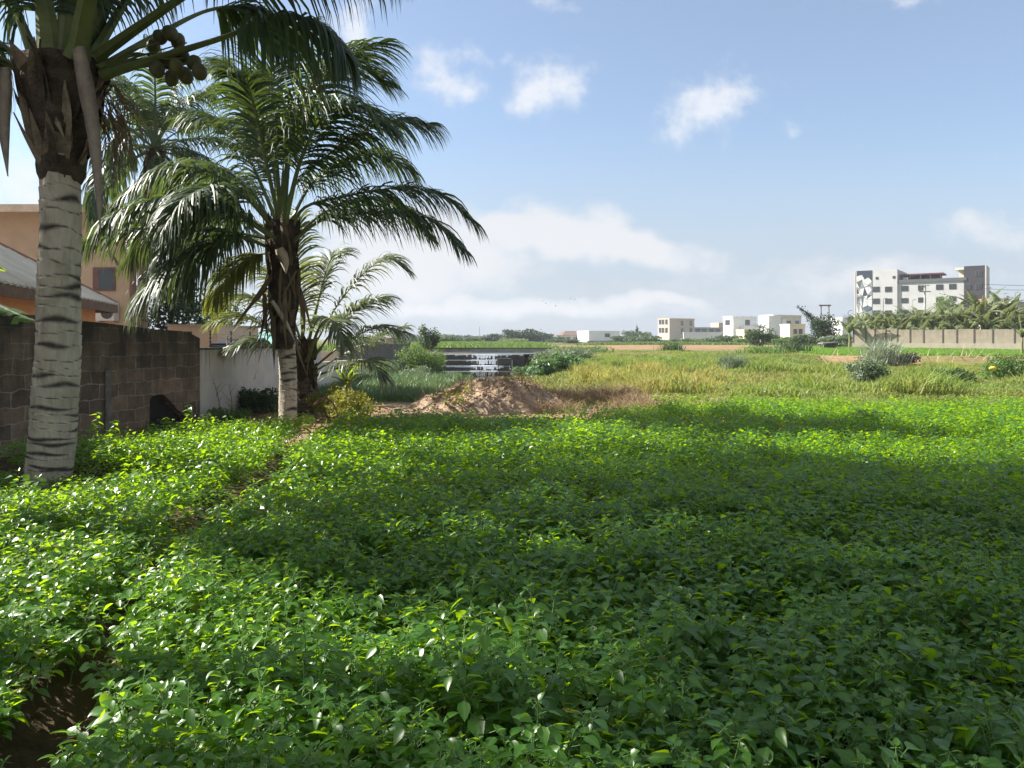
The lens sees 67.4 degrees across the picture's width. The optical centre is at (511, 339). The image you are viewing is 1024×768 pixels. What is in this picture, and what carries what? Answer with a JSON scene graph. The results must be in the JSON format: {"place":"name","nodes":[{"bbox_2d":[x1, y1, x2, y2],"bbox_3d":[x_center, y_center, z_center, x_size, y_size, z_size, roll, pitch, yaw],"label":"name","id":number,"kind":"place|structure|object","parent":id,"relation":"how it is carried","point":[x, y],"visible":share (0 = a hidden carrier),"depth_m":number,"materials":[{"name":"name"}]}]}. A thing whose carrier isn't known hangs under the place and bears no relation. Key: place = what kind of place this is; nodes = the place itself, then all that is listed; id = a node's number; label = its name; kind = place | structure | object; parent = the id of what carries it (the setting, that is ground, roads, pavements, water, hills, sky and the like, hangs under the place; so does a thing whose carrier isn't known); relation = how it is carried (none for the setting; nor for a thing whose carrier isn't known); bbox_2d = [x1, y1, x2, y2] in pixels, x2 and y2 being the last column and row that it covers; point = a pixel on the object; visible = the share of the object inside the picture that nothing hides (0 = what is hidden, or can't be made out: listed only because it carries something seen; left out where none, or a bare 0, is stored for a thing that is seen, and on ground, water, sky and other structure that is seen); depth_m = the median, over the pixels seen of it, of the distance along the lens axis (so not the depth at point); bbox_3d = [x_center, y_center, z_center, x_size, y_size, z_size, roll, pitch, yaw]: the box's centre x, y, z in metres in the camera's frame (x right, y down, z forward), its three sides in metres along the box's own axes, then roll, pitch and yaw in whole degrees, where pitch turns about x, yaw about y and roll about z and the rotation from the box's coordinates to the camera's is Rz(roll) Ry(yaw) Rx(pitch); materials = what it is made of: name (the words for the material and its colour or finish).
{"place":"outdoors","nodes":[
{"label":"outdoors","id":0,"kind":"place"},
{"bbox_2d":[427,352,546,353],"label":"channel water","id":1,"kind":"structure","parent":0,"point":[495,353],"depth_m":53.44,"materials":[{"name":"grey liquid"}]},
{"bbox_2d":[0,339,1023,767],"bbox_3d":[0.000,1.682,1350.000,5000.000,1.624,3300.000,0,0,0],"label":"ground","id":2,"kind":"structure","parent":0,"point":[30,745],"depth_m":4.72,"materials":[{"name":"soil"}]},
{"bbox_2d":[0,267,34,323],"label":"banana plant","id":3,"kind":"object","parent":2,"relation":"on","point":[15,319],"visible":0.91,"depth_m":8.96,"materials":[{"name":"green plant"}]},
{"bbox_2d":[0,242,118,321],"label":"bungalow","id":4,"kind":"object","parent":2,"relation":"on","point":[17,283],"visible":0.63,"depth_m":17.16,"materials":[{"name":"grey paint"}]},
{"bbox_2d":[0,204,135,326],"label":"two storey house","id":5,"kind":"structure","parent":2,"relation":"on","point":[19,226],"depth_m":27.50,"materials":[{"name":"orange paint"}]},
{"bbox_2d":[93,267,115,290],"bbox_3d":[-14.586,-2.143,27.466,0.802,0.848,0.057,0,0,0],"label":"window","id":6,"kind":"structure","parent":5,"relation":"in","point":[102,279],"depth_m":27.44,"materials":[{"name":"glass"}]},
{"bbox_2d":[96,305,118,321],"bbox_3d":[-14.376,-0.912,27.288,0.660,0.620,0.423,0,0,0],"label":"air conditioner","id":7,"kind":"object","parent":5,"relation":"attached to","point":[103,317],"visible":0.45,"depth_m":27.10,"materials":[{"name":"white metal"}]},
{"bbox_2d":[86,412,103,469],"bbox_3d":[-5.361,1.320,9.899,0.203,0.760,0.198,0,0,0],"label":"seedling","id":8,"kind":"object","parent":2,"relation":"on","point":[94,428],"visible":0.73,"depth_m":9.90,"materials":[{"name":"green plant"}]},
{"bbox_2d":[0,313,199,457],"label":"block wall","id":9,"kind":"structure","parent":2,"relation":"on","point":[137,378],"depth_m":13.21,"materials":[{"name":"concrete"}]},
{"bbox_2d":[0,451,303,754],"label":"leaf litter","id":10,"kind":"object","parent":2,"relation":"on","point":[41,709],"visible":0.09,"depth_m":3.83,"materials":[{"name":"plant"}]},
{"bbox_2d":[0,410,341,767],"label":"leafy crop","id":11,"kind":"object","parent":2,"relation":"on","point":[30,532],"visible":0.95,"depth_m":5.55,"materials":[{"name":"green plant"}]},
{"bbox_2d":[136,259,213,329],"bbox_3d":[-14.604,-0.896,33.001,3.419,5.372,3.078,0,0,0],"label":"tree","id":12,"kind":"object","parent":2,"relation":"on","point":[165,311],"visible":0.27,"depth_m":32.67,"materials":[{"name":"green plant"}]},
{"bbox_2d":[82,34,273,327],"bbox_3d":[-10.982,-3.542,23.535,6.843,10.923,6.667,0,0,22],"label":"coconut palm","id":13,"kind":"object","parent":2,"relation":"on","point":[154,119],"visible":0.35,"depth_m":22.93,"materials":[{"name":"green plant"}]},
{"bbox_2d":[0,0,402,496],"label":"coconut palm","id":14,"kind":"object","parent":2,"relation":"on","point":[64,67],"visible":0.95,"depth_m":8.30,"materials":[{"name":"green plant"}]},
{"bbox_2d":[165,324,258,348],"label":"outbuilding","id":15,"kind":"structure","parent":2,"relation":"on","point":[238,331],"depth_m":25.00,"materials":[{"name":"beige paint"}]},
{"bbox_2d":[184,282,247,324],"bbox_3d":[-14.405,-0.544,37.022,3.154,4.641,2.719,0,0,0],"label":"tree","id":16,"kind":"object","parent":2,"relation":"on","point":[207,321],"visible":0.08,"depth_m":36.97,"materials":[{"name":"green plant"}]},
{"bbox_2d":[120,403,326,442],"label":"wall foot weeds","id":17,"kind":"object","parent":2,"relation":"on","point":[250,411],"depth_m":15.49,"materials":[{"name":"green plant"}]},
{"bbox_2d":[201,406,248,424],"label":"weed bush","id":18,"kind":"object","parent":2,"relation":"on","point":[216,413],"visible":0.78,"depth_m":15.20,"materials":[{"name":"green plant"}]},
{"bbox_2d":[211,338,265,348],"bbox_3d":[-6.830,0.840,19.200,0.950,1.720,1.200,0,0,0],"label":"lean to roof","id":19,"kind":"object","parent":2,"relation":"on","point":[222,342],"visible":0.06,"depth_m":18.60,"materials":[{"name":"grey metal"}]},
{"bbox_2d":[236,386,278,413],"bbox_3d":[-5.787,1.385,17.644,1.458,0.679,1.261,0,0,0],"label":"weed bush","id":20,"kind":"object","parent":2,"relation":"on","point":[253,399],"visible":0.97,"depth_m":17.35,"materials":[{"name":"green plant"}]},
{"bbox_2d":[200,346,364,421],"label":"rendered wall","id":21,"kind":"structure","parent":2,"relation":"on","point":[238,371],"depth_m":17.21,"materials":[{"name":"paint"}]},
{"bbox_2d":[209,331,268,348],"bbox_3d":[-6.328,0.041,17.977,0.044,0.438,3.498,0,0,2],"label":"electric fence","id":22,"kind":"object","parent":21,"relation":"on","point":[230,338],"visible":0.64,"depth_m":17.14,"materials":[{"name":"grey metal"}]},
{"bbox_2d":[81,6,488,433],"bbox_3d":[-4.547,-2.133,13.948,8.285,7.765,5.665,0,0,0],"label":"coconut palm","id":23,"kind":"object","parent":2,"relation":"on","point":[178,212],"visible":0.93,"depth_m":13.64,"materials":[{"name":"green plant"}]},
{"bbox_2d":[199,206,417,416],"bbox_3d":[-4.468,-0.565,16.947,4.962,4.835,4.093,0,0,0],"label":"coconut palm","id":24,"kind":"object","parent":2,"relation":"on","point":[309,352],"visible":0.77,"depth_m":16.81,"materials":[{"name":"green plant"}]},
{"bbox_2d":[302,379,342,418],"bbox_3d":[-4.070,1.298,16.550,0.888,0.883,0.929,0,0,0],"label":"weed bush","id":25,"kind":"object","parent":2,"relation":"on","point":[316,397],"visible":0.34,"depth_m":16.47,"materials":[{"name":"green plant"}]},
{"bbox_2d":[318,358,362,396],"bbox_3d":[-4.043,1.126,19.517,1.148,1.295,1.299,0,0,26],"label":"banana plant","id":26,"kind":"object","parent":2,"relation":"on","point":[350,377],"visible":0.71,"depth_m":19.40,"materials":[{"name":"green plant"}]},
{"bbox_2d":[320,382,383,421],"bbox_3d":[-3.278,1.303,15.681,1.232,0.867,1.130,0,0,-27],"label":"weed bush","id":27,"kind":"object","parent":2,"relation":"on","point":[343,401],"visible":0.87,"depth_m":15.54,"materials":[{"name":"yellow plant"}]},
{"bbox_2d":[338,342,425,367],"bbox_3d":[-7.983,1.000,47.217,5.350,1.600,0.160,0,0,-3],"label":"sheet fence","id":28,"kind":"object","parent":2,"relation":"on","point":[384,352],"visible":0.3,"depth_m":47.16,"materials":[{"name":"metal"}]},
{"bbox_2d":[238,407,528,436],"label":"soil clods","id":29,"kind":"object","parent":2,"relation":"on","point":[322,419],"visible":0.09,"depth_m":16.59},
{"bbox_2d":[318,358,474,401],"bbox_3d":[-5.324,1.797,33.370,6.998,1.415,27.592,0,0,0],"label":"spring onion bed","id":30,"kind":"object","parent":2,"relation":"on","point":[406,384],"visible":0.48,"depth_m":24.51,"materials":[{"name":"green plant"}]},
{"bbox_2d":[400,364,432,376],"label":"shrub","id":31,"kind":"object","parent":2,"relation":"on","point":[421,368],"visible":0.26,"depth_m":43.31,"materials":[{"name":"green plant"}]},
{"bbox_2d":[393,345,448,373],"bbox_3d":[-5.386,1.376,46.004,3.190,2.100,3.000,0,0,0],"label":"shrub","id":32,"kind":"object","parent":2,"relation":"on","point":[420,359],"visible":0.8,"depth_m":45.36,"materials":[{"name":"green plant"}]},
{"bbox_2d":[417,324,440,350],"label":"shrub","id":33,"kind":"object","parent":2,"relation":"on","point":[434,337],"visible":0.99,"depth_m":57.70,"materials":[{"name":"green plant"}]},
{"bbox_2d":[439,335,464,341],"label":"tree","id":34,"kind":"object","parent":2,"relation":"on","point":[447,338],"visible":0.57,"depth_m":149.22,"materials":[{"name":"green plant"}]},
{"bbox_2d":[431,354,523,376],"bbox_3d":[-2.225,1.789,49.044,6.050,1.622,4.213,0,0,0],"label":"white slatted fence","id":35,"kind":"object","parent":2,"relation":"on","point":[494,364],"visible":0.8,"depth_m":48.64,"materials":[{"name":"wood"}]},
{"bbox_2d":[477,333,501,341],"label":"tree","id":36,"kind":"object","parent":2,"relation":"on","point":[491,337],"visible":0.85,"depth_m":199.19,"materials":[{"name":"green plant"}]},
{"bbox_2d":[430,348,551,354],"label":"channel wall","id":37,"kind":"structure","parent":2,"relation":"on","point":[493,349],"depth_m":57.80,"materials":[{"name":"grey concrete"}]},
{"bbox_2d":[388,366,596,417],"bbox_3d":[-0.754,1.226,18.622,5.496,1.172,3.956,0,0,0],"label":"dirt mound","id":38,"kind":"object","parent":2,"relation":"on","point":[503,396],"visible":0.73,"depth_m":18.06,"materials":[{"name":"brown soil"}]},
{"bbox_2d":[497,328,547,341],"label":"tree","id":39,"kind":"object","parent":2,"relation":"on","point":[524,334],"visible":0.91,"depth_m":188.39,"materials":[{"name":"green plant"}]},
{"bbox_2d":[511,365,533,378],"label":"broadleaf bush","id":40,"kind":"object","parent":2,"relation":"on","point":[523,369],"visible":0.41,"depth_m":40.68,"materials":[{"name":"green plant"}]},
{"bbox_2d":[38,391,1023,767],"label":"leafy crop","id":41,"kind":"object","parent":2,"relation":"on","point":[510,579],"visible":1,"depth_m":3.90,"materials":[{"name":"green plant"}]},
{"bbox_2d":[525,355,561,376],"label":"broadleaf bush","id":42,"kind":"object","parent":2,"relation":"on","point":[547,367],"visible":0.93,"depth_m":37.39,"materials":[{"name":"green plant"}]},
{"bbox_2d":[529,347,575,361],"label":"broadleaf bush","id":43,"kind":"object","parent":2,"relation":"on","point":[537,356],"visible":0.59,"depth_m":46.60,"materials":[{"name":"green plant"}]},
{"bbox_2d":[546,351,585,369],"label":"broadleaf bush","id":44,"kind":"object","parent":2,"relation":"on","point":[567,360],"visible":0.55,"depth_m":38.58,"materials":[{"name":"green plant"}]},
{"bbox_2d":[556,331,576,339],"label":"brown roof house","id":45,"kind":"structure","parent":2,"relation":"on","point":[570,334],"depth_m":271.12,"materials":[{"name":"clear concrete"}]},
{"bbox_2d":[559,345,600,358],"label":"broadleaf bush","id":46,"kind":"object","parent":2,"relation":"on","point":[580,352],"visible":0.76,"depth_m":49.65,"materials":[{"name":"green plant"}]},
{"bbox_2d":[317,341,846,353],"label":"weeds","id":47,"kind":"object","parent":2,"relation":"on","point":[518,344],"visible":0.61,"depth_m":70.04,"materials":[{"name":"green plant"}]},
{"bbox_2d":[577,331,619,341],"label":"white block house","id":48,"kind":"structure","parent":2,"relation":"on","point":[584,336],"depth_m":261.70,"materials":[{"name":"paint"}]},
{"bbox_2d":[517,380,701,417],"bbox_3d":[1.437,1.386,19.084,5.687,0.677,7.627,0,0,0],"label":"dry brush","id":49,"kind":"object","parent":2,"relation":"on","point":[624,395],"visible":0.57,"depth_m":19.59,"materials":[{"name":"plant"}]},
{"bbox_2d":[618,330,642,337],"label":"tree","id":50,"kind":"object","parent":2,"relation":"on","point":[627,334],"visible":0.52,"depth_m":229.19,"materials":[{"name":"green plant"}]},
{"bbox_2d":[620,335,664,341],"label":"tree","id":51,"kind":"object","parent":2,"relation":"on","point":[645,338],"visible":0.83,"depth_m":197.81,"materials":[{"name":"green plant"}]},
{"bbox_2d":[653,341,685,350],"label":"grass clump","id":52,"kind":"object","parent":2,"relation":"on","point":[672,346],"visible":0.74,"depth_m":65.64,"materials":[{"name":"green plant"}]},
{"bbox_2d":[658,318,694,339],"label":"beige building","id":53,"kind":"structure","parent":2,"relation":"on","point":[672,328],"depth_m":302.73,"materials":[{"name":"paint"}]},
{"bbox_2d":[683,332,721,338],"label":"long garden wall","id":54,"kind":"structure","parent":2,"relation":"on","point":[696,335],"depth_m":250.56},
{"bbox_2d":[694,327,722,335],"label":"grey shell","id":55,"kind":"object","parent":2,"relation":"on","point":[708,329],"visible":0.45,"depth_m":321.18,"materials":[{"name":"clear concrete"}]},
{"bbox_2d":[711,335,742,342],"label":"tree","id":56,"kind":"object","parent":2,"relation":"on","point":[727,338],"visible":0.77,"depth_m":158.63,"materials":[{"name":"green plant"}]},
{"bbox_2d":[712,351,757,368],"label":"grass clump","id":57,"kind":"object","parent":2,"relation":"on","point":[731,362],"visible":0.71,"depth_m":39.76,"materials":[{"name":"green plant"}]},
{"bbox_2d":[723,316,758,335],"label":"white villa","id":58,"kind":"object","parent":2,"relation":"on","point":[732,325],"visible":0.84,"depth_m":261.73,"materials":[{"name":"paint"}]},
{"bbox_2d":[743,325,774,346],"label":"bush","id":59,"kind":"object","parent":2,"relation":"on","point":[755,337],"visible":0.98,"depth_m":91.50,"materials":[{"name":"green plant"}]},
{"bbox_2d":[502,349,1023,409],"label":"meadow weeds","id":60,"kind":"object","parent":2,"relation":"on","point":[923,379],"visible":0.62,"depth_m":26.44,"materials":[{"name":"plant"}]},
{"bbox_2d":[759,315,801,341],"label":"white villa","id":61,"kind":"object","parent":2,"relation":"on","point":[773,321],"visible":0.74,"depth_m":239.25,"materials":[{"name":"paint"}]},
{"bbox_2d":[769,337,791,344],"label":"tree","id":62,"kind":"object","parent":2,"relation":"on","point":[781,340],"visible":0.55,"depth_m":119.37,"materials":[{"name":"green plant"}]},
{"bbox_2d":[766,339,814,352],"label":"grass clump","id":63,"kind":"object","parent":2,"relation":"on","point":[798,347],"visible":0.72,"depth_m":63.47,"materials":[{"name":"green plant"}]},
{"bbox_2d":[780,324,805,337],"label":"cream house","id":64,"kind":"structure","parent":2,"relation":"on","point":[789,330],"depth_m":181.05,"materials":[{"name":"paint"}]},
{"bbox_2d":[787,334,815,344],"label":"bush","id":65,"kind":"object","parent":2,"relation":"on","point":[799,338],"visible":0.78,"depth_m":104.51,"materials":[{"name":"green plant"}]},
{"bbox_2d":[797,305,819,336],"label":"leaning tree","id":66,"kind":"object","parent":2,"relation":"on","point":[810,316],"visible":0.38,"depth_m":87.93,"materials":[{"name":"green plant"}]},
{"bbox_2d":[807,312,841,346],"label":"tree","id":67,"kind":"object","parent":2,"relation":"on","point":[821,325],"visible":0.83,"depth_m":85.54,"materials":[{"name":"green plant"}]},
{"bbox_2d":[817,335,851,346],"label":"tree","id":68,"kind":"object","parent":2,"relation":"on","point":[829,338],"visible":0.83,"depth_m":79.47,"materials":[{"name":"green plant"}]},
{"bbox_2d":[646,386,1023,411],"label":"green weeds","id":69,"kind":"object","parent":2,"relation":"on","point":[923,397],"visible":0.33,"depth_m":23.39,"materials":[{"name":"plant"}]},
{"bbox_2d":[822,318,851,342],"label":"white outhouse","id":70,"kind":"structure","parent":2,"relation":"on","point":[843,320],"depth_m":150.25,"materials":[{"name":"clear concrete"}]},
{"bbox_2d":[833,312,864,347],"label":"banana plant","id":71,"kind":"object","parent":2,"relation":"on","point":[850,325],"visible":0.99,"depth_m":75.32,"materials":[{"name":"green plant"}]},
{"bbox_2d":[844,354,890,383],"bbox_3d":[12.818,1.094,27.451,1.643,1.344,1.383,0,0,0],"label":"weed clump","id":72,"kind":"object","parent":2,"relation":"on","point":[869,370],"visible":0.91,"depth_m":27.20,"materials":[{"name":"green plant"}]},
{"bbox_2d":[859,313,881,328],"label":"banana plant","id":73,"kind":"object","parent":2,"relation":"on","point":[864,324],"visible":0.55,"depth_m":77.97,"materials":[{"name":"green plant"}]},
{"bbox_2d":[742,346,1023,355],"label":"bright grass","id":74,"kind":"structure","parent":2,"relation":"on","point":[820,350],"depth_m":61.83,"materials":[{"name":"plant"}]},
{"bbox_2d":[848,335,917,365],"bbox_3d":[24.051,0.689,49.921,5.471,2.089,6.039,0,0,21],"label":"grass clump","id":75,"kind":"object","parent":2,"relation":"on","point":[887,352],"visible":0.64,"depth_m":49.46,"materials":[{"name":"plant"}]},
{"bbox_2d":[878,310,909,327],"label":"banana plant","id":76,"kind":"object","parent":2,"relation":"on","point":[889,319],"visible":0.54,"depth_m":76.55,"materials":[{"name":"green plant"}]},
{"bbox_2d":[888,311,919,329],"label":"banana plant","id":77,"kind":"object","parent":2,"relation":"on","point":[894,317],"visible":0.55,"depth_m":75.96,"materials":[{"name":"green plant"}]},
{"bbox_2d":[893,352,920,364],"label":"weed bush","id":78,"kind":"object","parent":2,"relation":"on","point":[915,359],"visible":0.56,"depth_m":50.66,"materials":[{"name":"green plant"}]},
{"bbox_2d":[816,346,997,363],"bbox_3d":[27.775,1.096,53.424,14.641,1.263,4.607,0,0,0],"label":"dead stick","id":79,"kind":"object","parent":2,"relation":"on","point":[927,355],"visible":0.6,"depth_m":54.91,"materials":[{"name":"wood"}]},
{"bbox_2d":[887,306,935,328],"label":"banana plant","id":80,"kind":"object","parent":2,"relation":"on","point":[904,314],"visible":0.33,"depth_m":77.75,"materials":[{"name":"green plant"}]},
{"bbox_2d":[905,311,932,327],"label":"banana plant","id":81,"kind":"object","parent":2,"relation":"on","point":[917,322],"visible":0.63,"depth_m":74.99,"materials":[{"name":"green plant"}]},
{"bbox_2d":[854,265,989,328],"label":"hotel","id":82,"kind":"structure","parent":2,"relation":"on","point":[873,289],"depth_m":172.06,"materials":[{"name":"white paint"}]},
{"bbox_2d":[921,306,945,327],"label":"banana plant","id":83,"kind":"object","parent":2,"relation":"on","point":[932,322],"visible":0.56,"depth_m":74.30,"materials":[{"name":"green plant"}]},
{"bbox_2d":[923,319,947,329],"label":"banana plant","id":84,"kind":"object","parent":2,"relation":"on","point":[938,328],"visible":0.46,"depth_m":72.71,"materials":[{"name":"green plant"}]},
{"bbox_2d":[852,328,1023,348],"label":"concrete wall","id":85,"kind":"structure","parent":2,"relation":"on","point":[981,338],"depth_m":71.18,"materials":[{"name":"concrete"}]},
{"bbox_2d":[933,291,958,328],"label":"tree","id":86,"kind":"object","parent":2,"relation":"on","point":[946,302],"visible":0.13,"depth_m":111.49,"materials":[{"name":"green plant"}]},
{"bbox_2d":[937,304,962,328],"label":"banana plant","id":87,"kind":"object","parent":2,"relation":"on","point":[950,319],"visible":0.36,"depth_m":73.48,"materials":[{"name":"green plant"}]},
{"bbox_2d":[936,316,968,328],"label":"banana plant","id":88,"kind":"object","parent":2,"relation":"on","point":[950,325],"visible":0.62,"depth_m":71.79,"materials":[{"name":"green plant"}]},
{"bbox_2d":[934,367,977,381],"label":"weed bush","id":89,"kind":"object","parent":2,"relation":"on","point":[953,371],"visible":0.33,"depth_m":29.09,"materials":[{"name":"green plant"}]},
{"bbox_2d":[937,300,979,327],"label":"banana plant","id":90,"kind":"object","parent":2,"relation":"on","point":[957,316],"visible":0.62,"depth_m":72.54,"materials":[{"name":"green plant"}]},
{"bbox_2d":[954,314,992,328],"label":"banana plant","id":91,"kind":"object","parent":2,"relation":"on","point":[970,324],"visible":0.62,"depth_m":70.87,"materials":[{"name":"green plant"}]},
{"bbox_2d":[947,294,1004,328],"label":"banana plant","id":92,"kind":"object","parent":2,"relation":"on","point":[981,308],"visible":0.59,"depth_m":71.66,"materials":[{"name":"green plant"}]},
{"bbox_2d":[947,287,1018,312],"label":"banana plant","id":93,"kind":"object","parent":2,"relation":"on","point":[972,297],"visible":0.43,"depth_m":73.51,"materials":[{"name":"green plant"}]},
{"bbox_2d":[959,311,1013,328],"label":"banana plant","id":94,"kind":"object","parent":2,"relation":"on","point":[984,322],"visible":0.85,"depth_m":70.08,"materials":[{"name":"green plant"}]},
{"bbox_2d":[967,300,1023,328],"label":"banana plant","id":95,"kind":"object","parent":2,"relation":"on","point":[1002,316],"visible":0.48,"depth_m":70.91,"materials":[{"name":"green plant"}]},
{"bbox_2d":[978,352,1023,377],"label":"weed bush","id":96,"kind":"object","parent":2,"relation":"on","point":[1004,365],"visible":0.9,"depth_m":32.74,"materials":[{"name":"green plant"}]},
{"bbox_2d":[990,291,1020,316],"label":"banana plant","id":97,"kind":"object","parent":2,"relation":"on","point":[995,296],"visible":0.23,"depth_m":72.38,"materials":[{"name":"green plant"}]},
{"bbox_2d":[994,309,1023,328],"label":"banana plant","id":98,"kind":"object","parent":2,"relation":"on","point":[1001,325],"visible":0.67,"depth_m":68.96,"materials":[{"name":"green plant"}]},
{"bbox_2d":[1005,318,1023,353],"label":"banana plant","id":99,"kind":"object","parent":2,"relation":"on","point":[1021,332],"visible":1,"depth_m":57.92,"materials":[{"name":"green plant"}]},
{"bbox_2d":[1006,305,1023,328],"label":"banana plant","id":100,"kind":"object","parent":2,"relation":"on","point":[1021,314],"visible":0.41,"depth_m":70.19,"materials":[{"name":"green plant"}]},
{"bbox_2d":[0,0,1023,338],"label":"sky","id":101,"kind":"structure","parent":0,"point":[640,163],"materials":[{"name":"blue"}]},
{"bbox_2d":[510,349,1016,396],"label":"dry meadow grass","id":102,"kind":"structure","parent":0,"point":[646,371],"depth_m":28.20,"materials":[{"name":"plant"}]},
{"bbox_2d":[917,399,1023,403],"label":"grass","id":103,"kind":"structure","parent":0,"point":[942,400],"depth_m":22.36,"materials":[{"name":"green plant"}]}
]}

